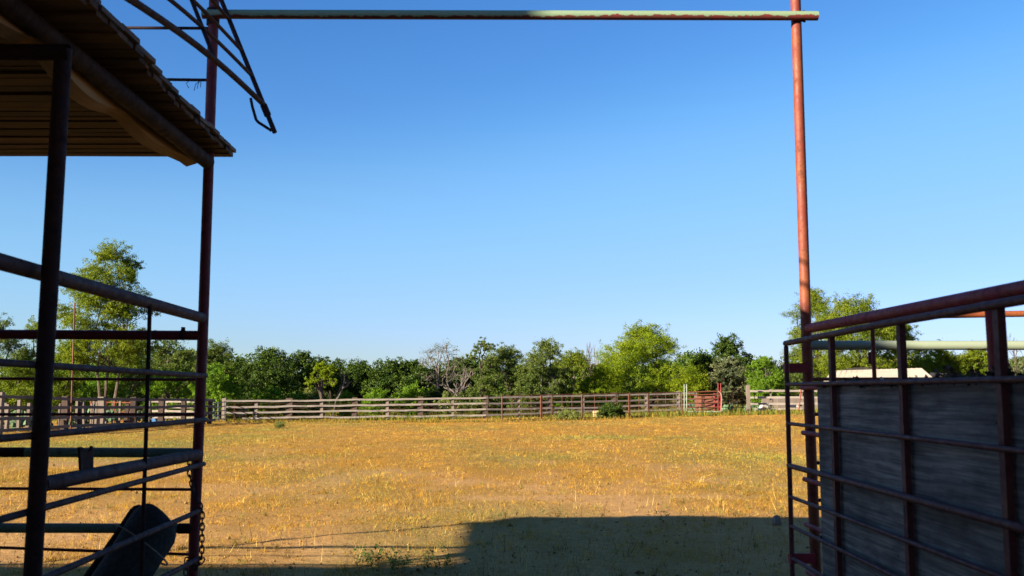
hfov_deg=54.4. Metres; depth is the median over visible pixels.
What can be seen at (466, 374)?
dead tree
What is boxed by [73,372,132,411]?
bush
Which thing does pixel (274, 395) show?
bush
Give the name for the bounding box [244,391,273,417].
bush
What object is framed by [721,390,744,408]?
wire gate
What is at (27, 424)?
fence stake
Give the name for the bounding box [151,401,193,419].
fence
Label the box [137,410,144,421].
prickly pear
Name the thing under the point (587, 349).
dead tree
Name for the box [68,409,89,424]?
prickly pear
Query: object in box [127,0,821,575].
pipe gateway
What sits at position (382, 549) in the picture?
weed
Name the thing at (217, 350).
tree
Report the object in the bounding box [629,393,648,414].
corral panel
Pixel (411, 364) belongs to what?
oak tree
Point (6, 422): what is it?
fence stake
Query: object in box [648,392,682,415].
corral panel
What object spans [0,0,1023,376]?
sky
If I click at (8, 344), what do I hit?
tree
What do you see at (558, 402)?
corral panel
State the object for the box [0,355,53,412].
bush
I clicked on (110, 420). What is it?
prickly pear
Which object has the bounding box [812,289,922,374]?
tree
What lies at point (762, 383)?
bush
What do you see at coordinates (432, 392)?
oak tree
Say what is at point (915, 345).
pipe fence
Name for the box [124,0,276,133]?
pipe rack
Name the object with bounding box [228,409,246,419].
prickly pear
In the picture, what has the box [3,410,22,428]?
prickly pear
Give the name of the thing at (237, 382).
oak tree
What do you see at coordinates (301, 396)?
bush
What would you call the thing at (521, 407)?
corral panel
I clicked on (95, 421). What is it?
fence stake
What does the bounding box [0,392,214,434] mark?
plank fence
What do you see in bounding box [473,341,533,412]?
tree
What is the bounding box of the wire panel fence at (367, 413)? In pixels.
[229,403,495,420]
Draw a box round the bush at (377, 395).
[357,387,393,415]
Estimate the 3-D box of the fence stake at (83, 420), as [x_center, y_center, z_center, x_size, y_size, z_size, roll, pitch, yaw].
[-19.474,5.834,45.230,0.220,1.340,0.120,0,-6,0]
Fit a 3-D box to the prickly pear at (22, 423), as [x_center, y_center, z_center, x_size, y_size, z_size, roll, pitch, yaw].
[-21.072,5.703,42.602,1.172,0.986,0.931,0,-6,0]
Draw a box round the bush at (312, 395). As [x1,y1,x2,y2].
[299,386,328,415]
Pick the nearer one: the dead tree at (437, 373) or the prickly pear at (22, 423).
the prickly pear at (22, 423)
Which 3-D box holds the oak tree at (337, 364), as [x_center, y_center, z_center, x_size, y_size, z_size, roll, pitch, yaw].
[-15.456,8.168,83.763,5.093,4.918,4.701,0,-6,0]
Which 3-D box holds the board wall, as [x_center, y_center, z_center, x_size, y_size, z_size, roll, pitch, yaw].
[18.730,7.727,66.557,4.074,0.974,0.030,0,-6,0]
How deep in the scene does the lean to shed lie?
5.07 m
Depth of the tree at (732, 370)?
73.23 m
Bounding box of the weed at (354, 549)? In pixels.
[353,544,365,560]
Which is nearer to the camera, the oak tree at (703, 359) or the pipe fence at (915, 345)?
the pipe fence at (915, 345)
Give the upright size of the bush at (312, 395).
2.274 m
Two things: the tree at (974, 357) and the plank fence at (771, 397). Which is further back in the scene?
the tree at (974, 357)
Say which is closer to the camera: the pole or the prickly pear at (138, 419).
the pole
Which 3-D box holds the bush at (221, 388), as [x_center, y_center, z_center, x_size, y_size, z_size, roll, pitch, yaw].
[-17.167,6.048,57.621,3.349,3.660,3.150,0,-6,0]
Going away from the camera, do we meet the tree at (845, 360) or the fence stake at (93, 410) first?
the fence stake at (93, 410)
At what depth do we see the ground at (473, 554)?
14.66 m
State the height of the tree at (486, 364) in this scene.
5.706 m
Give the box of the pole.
[70,303,75,428]
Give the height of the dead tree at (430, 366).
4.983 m
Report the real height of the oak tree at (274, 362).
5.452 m
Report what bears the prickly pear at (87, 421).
on the ground at (473, 554)
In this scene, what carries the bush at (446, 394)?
on the ground at (473, 554)
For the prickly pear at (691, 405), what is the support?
on the ground at (473, 554)
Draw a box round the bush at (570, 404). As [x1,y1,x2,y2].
[552,385,580,410]
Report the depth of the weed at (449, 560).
9.03 m
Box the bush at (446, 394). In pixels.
[433,390,461,416]
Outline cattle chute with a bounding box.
[684,383,721,411]
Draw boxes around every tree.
[0,312,35,394]
[12,315,56,412]
[24,339,89,412]
[55,238,161,410]
[99,342,158,411]
[140,340,196,402]
[186,337,238,396]
[223,355,259,399]
[231,345,301,410]
[283,349,332,407]
[303,361,337,415]
[323,356,352,409]
[329,356,379,409]
[331,368,350,418]
[361,356,412,409]
[391,359,426,409]
[392,363,467,412]
[417,340,472,412]
[418,353,444,390]
[439,368,475,414]
[440,357,478,407]
[465,336,499,392]
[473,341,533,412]
[514,336,575,413]
[542,347,606,409]
[579,319,713,410]
[581,343,598,378]
[689,353,722,400]
[700,332,757,405]
[706,355,752,405]
[766,361,783,395]
[778,287,846,395]
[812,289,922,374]
[884,324,933,373]
[918,339,972,376]
[949,350,987,376]
[1009,336,1022,371]
[1009,357,1023,374]
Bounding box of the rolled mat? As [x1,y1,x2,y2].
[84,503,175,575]
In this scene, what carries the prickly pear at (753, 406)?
on the ground at (473, 554)
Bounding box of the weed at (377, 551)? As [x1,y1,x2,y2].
[373,542,386,563]
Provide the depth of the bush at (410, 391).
63.31 m
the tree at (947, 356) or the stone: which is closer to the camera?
the stone
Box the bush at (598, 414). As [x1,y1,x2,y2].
[595,410,603,417]
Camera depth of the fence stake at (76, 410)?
44.69 m
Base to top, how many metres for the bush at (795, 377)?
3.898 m
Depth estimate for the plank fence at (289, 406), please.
58.60 m
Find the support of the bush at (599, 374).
on the ground at (473, 554)
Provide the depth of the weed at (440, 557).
9.15 m
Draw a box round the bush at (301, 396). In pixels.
[281,392,310,415]
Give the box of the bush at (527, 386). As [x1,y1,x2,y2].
[504,372,546,416]
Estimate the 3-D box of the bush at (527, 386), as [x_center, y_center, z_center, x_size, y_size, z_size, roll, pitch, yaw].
[1.030,6.776,62.641,2.953,3.057,2.416,3,-7,-28]
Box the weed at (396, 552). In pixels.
[386,551,398,564]
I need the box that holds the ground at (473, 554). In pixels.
[0,397,822,575]
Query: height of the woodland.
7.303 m
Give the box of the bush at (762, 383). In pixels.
[744,356,784,406]
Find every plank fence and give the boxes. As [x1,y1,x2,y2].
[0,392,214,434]
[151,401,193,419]
[221,391,696,420]
[746,385,817,411]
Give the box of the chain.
[183,461,204,575]
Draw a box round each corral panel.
[90,401,129,422]
[501,395,540,420]
[541,394,581,418]
[582,393,628,417]
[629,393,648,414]
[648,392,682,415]
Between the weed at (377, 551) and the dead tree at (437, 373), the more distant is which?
the dead tree at (437, 373)
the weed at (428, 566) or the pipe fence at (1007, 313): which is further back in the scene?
the pipe fence at (1007, 313)
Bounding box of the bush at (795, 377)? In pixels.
[782,367,816,396]
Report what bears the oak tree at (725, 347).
on the ground at (473, 554)
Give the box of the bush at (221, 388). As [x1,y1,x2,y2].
[187,362,246,414]
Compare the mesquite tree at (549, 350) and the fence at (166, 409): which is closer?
the fence at (166, 409)
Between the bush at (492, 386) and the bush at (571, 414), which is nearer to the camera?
the bush at (571, 414)
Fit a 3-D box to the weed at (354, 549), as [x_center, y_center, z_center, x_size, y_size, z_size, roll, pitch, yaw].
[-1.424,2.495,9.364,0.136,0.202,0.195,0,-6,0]
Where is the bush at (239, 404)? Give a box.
[227,402,245,417]
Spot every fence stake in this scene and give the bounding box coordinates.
[4,404,9,428]
[16,400,21,431]
[25,403,31,426]
[57,403,60,424]
[75,401,78,427]
[78,401,82,427]
[82,402,84,427]
[92,401,94,423]
[94,402,97,423]
[118,401,121,422]
[123,404,129,422]
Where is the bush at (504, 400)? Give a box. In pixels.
[483,386,510,413]
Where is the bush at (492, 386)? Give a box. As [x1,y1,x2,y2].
[455,374,504,416]
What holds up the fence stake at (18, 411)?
on the ground at (473, 554)
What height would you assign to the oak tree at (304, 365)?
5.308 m
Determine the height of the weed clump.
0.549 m
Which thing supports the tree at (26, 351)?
on the ground at (473, 554)
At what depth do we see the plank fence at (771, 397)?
63.32 m
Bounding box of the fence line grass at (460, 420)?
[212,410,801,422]
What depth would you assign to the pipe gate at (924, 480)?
4.76 m
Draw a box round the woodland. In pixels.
[0,345,1023,405]
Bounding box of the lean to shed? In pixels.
[0,0,235,575]
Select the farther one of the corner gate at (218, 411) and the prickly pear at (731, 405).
the prickly pear at (731, 405)
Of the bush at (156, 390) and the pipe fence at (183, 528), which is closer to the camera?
the pipe fence at (183, 528)
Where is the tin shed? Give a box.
[827,367,946,376]
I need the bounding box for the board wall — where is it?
[761,396,817,410]
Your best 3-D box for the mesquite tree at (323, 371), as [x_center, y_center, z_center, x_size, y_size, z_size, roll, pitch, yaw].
[-11.498,6.204,59.834,2.126,3.812,1.951,1,-6,-14]
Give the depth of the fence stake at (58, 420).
43.52 m
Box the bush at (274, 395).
[251,385,285,416]
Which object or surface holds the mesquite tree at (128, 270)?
on the ground at (473, 554)
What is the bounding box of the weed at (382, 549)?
[371,545,384,561]
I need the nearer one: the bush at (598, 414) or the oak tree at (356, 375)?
the bush at (598, 414)
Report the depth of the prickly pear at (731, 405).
63.93 m
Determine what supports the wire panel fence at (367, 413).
on the ground at (473, 554)
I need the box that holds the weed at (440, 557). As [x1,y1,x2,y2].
[431,549,449,567]
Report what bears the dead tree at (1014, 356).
on the ground at (473, 554)
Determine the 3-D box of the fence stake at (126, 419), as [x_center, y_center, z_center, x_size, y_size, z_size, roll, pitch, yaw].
[-18.546,6.177,47.900,0.238,1.216,0.170,0,-6,0]
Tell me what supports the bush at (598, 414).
on the ground at (473, 554)
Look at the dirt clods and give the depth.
11.04 m
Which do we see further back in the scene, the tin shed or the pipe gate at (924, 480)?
the tin shed
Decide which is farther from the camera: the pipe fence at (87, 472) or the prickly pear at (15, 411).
the prickly pear at (15, 411)
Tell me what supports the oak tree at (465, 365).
on the ground at (473, 554)
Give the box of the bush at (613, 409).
[597,401,627,417]
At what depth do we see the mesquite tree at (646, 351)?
73.43 m
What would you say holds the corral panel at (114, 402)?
on the ground at (473, 554)
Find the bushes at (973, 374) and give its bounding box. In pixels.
[817,363,1023,389]
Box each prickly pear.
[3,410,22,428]
[9,410,31,427]
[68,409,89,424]
[85,410,89,423]
[106,410,117,422]
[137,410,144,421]
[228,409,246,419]
[690,404,711,410]
[722,404,745,411]
[751,405,768,410]
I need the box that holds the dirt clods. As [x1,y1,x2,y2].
[0,464,821,575]
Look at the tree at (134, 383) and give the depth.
69.38 m
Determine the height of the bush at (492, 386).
2.999 m
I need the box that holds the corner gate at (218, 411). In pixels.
[212,401,225,420]
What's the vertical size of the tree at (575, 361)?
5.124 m
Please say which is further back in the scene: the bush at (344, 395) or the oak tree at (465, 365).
the oak tree at (465, 365)
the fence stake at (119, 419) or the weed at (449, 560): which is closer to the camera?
the weed at (449, 560)
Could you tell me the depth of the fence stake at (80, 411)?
44.80 m
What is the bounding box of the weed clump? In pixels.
[274,421,286,427]
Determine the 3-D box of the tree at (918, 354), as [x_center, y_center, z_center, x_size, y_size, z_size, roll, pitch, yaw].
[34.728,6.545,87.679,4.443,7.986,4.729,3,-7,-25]
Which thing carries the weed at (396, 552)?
on the ground at (473, 554)
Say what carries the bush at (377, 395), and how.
on the ground at (473, 554)
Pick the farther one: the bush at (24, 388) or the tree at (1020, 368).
the tree at (1020, 368)
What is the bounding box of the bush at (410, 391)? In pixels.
[390,380,429,415]
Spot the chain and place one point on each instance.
(201, 529)
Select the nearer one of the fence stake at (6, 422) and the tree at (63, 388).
the fence stake at (6, 422)
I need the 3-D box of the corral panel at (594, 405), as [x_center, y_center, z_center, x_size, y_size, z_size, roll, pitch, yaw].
[5.380,6.745,56.885,3.196,1.491,0.058,3,-7,-29]
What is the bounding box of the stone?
[772,515,782,524]
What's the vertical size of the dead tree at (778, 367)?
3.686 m
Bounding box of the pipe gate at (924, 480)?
[783,295,1023,575]
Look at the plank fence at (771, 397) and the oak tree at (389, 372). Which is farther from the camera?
the oak tree at (389, 372)
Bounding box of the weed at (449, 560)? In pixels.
[445,549,453,568]
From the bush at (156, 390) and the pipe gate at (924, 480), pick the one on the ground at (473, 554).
the bush at (156, 390)
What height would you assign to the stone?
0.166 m
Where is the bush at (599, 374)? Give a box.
[577,367,614,409]
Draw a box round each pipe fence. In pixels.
[0,253,207,575]
[0,327,198,555]
[799,280,1023,575]
[810,341,1023,537]
[947,311,1023,317]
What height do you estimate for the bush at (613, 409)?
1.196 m
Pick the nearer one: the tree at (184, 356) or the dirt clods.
the dirt clods
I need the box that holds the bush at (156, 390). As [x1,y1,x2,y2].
[139,366,194,419]
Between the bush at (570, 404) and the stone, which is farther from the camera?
the bush at (570, 404)
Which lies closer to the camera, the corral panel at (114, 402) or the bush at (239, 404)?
the corral panel at (114, 402)
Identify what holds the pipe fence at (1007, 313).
on the ground at (473, 554)
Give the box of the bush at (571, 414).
[552,406,581,419]
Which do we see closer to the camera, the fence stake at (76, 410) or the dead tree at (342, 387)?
the fence stake at (76, 410)
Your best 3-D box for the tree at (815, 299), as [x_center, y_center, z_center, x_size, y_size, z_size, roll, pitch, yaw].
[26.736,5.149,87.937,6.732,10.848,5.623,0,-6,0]
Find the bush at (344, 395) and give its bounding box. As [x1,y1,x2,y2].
[329,389,361,416]
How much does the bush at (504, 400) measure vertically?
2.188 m
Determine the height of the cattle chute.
1.773 m
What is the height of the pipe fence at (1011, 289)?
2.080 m
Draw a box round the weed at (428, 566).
[422,556,432,569]

